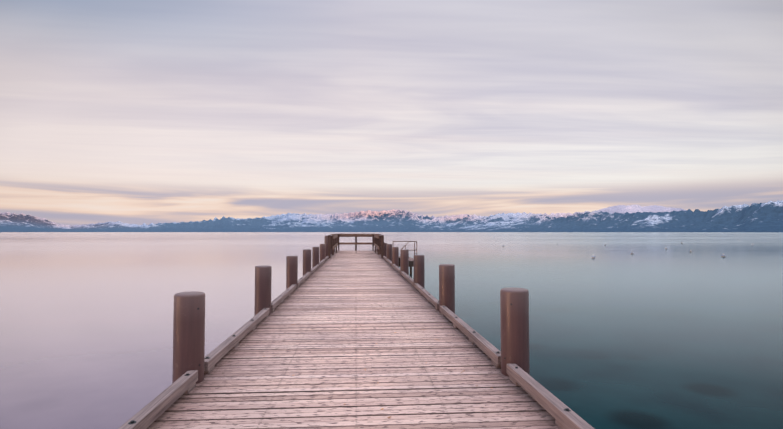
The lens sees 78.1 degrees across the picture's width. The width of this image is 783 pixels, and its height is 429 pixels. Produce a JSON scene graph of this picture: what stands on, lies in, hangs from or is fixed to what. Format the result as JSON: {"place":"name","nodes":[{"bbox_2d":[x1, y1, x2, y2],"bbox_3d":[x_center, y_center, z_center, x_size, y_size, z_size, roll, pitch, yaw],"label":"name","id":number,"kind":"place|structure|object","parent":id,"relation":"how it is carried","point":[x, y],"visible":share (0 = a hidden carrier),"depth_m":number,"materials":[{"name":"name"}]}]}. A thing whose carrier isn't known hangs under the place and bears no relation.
{"place":"outdoors","nodes":[
{"label":"outdoors","id":0,"kind":"place"},
{"bbox_2d":[0,232,782,428],"bbox_3d":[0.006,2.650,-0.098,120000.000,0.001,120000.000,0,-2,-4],"label":"lake water","id":1,"kind":"structure","parent":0,"point":[651,332],"depth_m":16.33,"materials":[{"name":"blue liquid"}]},
{"bbox_2d":[172,236,529,383],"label":"wooden posts","id":2,"kind":"object","parent":1,"relation":"in","point":[189,333],"depth_m":4.54,"materials":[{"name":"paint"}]},
{"bbox_2d":[479,238,752,257],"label":"mooring buoys","id":3,"kind":"object","parent":1,"relation":"on","point":[723,255],"depth_m":58.04,"materials":[{"name":"plastic"}]},
{"bbox_2d":[0,200,782,231],"bbox_3d":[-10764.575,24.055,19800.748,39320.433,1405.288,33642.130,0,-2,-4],"label":"shore mountains","id":4,"kind":"structure","parent":0,"point":[761,217],"depth_m":19943.41,"materials":[{"name":"blue stone"}]},
{"bbox_2d":[0,0,782,224],"label":"sky","id":5,"kind":"structure","parent":0,"point":[139,112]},
{"bbox_2d":[597,205,686,213],"bbox_3d":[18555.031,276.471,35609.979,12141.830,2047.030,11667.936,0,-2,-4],"label":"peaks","id":6,"kind":"object","parent":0,"point":[622,209],"depth_m":34937.42,"materials":[{"name":"white snow"}]},
{"bbox_3d":[-1.223,2.273,16.607,3.560,0.550,37.450,0,-2,-4],"label":"pier frame","id":7,"kind":"object","parent":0,"visible":0},
{"bbox_2d":[147,251,560,428],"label":"pier deck planks","id":8,"kind":"object","parent":7,"relation":"on","point":[305,376],"depth_m":4.65,"materials":[{"name":"brown wood"}]},
{"bbox_2d":[118,256,593,428],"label":"pier edge beams","id":9,"kind":"structure","parent":8,"relation":"on","point":[556,408],"depth_m":4.21,"materials":[{"name":"wood"}]},
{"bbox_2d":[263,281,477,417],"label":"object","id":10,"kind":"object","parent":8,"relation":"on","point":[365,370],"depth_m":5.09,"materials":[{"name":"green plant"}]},
{"bbox_2d":[328,234,383,258],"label":"end rail posts","id":11,"kind":"object","parent":7,"relation":"on","point":[377,242],"depth_m":31.57,"materials":[{"name":"wood"}]},
{"bbox_2d":[393,241,416,273],"bbox_3d":[0.458,3.273,29.860,1.897,3.335,6.742,0,-2,-4],"label":"handrail","id":12,"kind":"object","parent":7,"relation":"attached to","point":[411,262],"depth_m":28.14,"materials":[{"name":"grey metal"}]}
]}

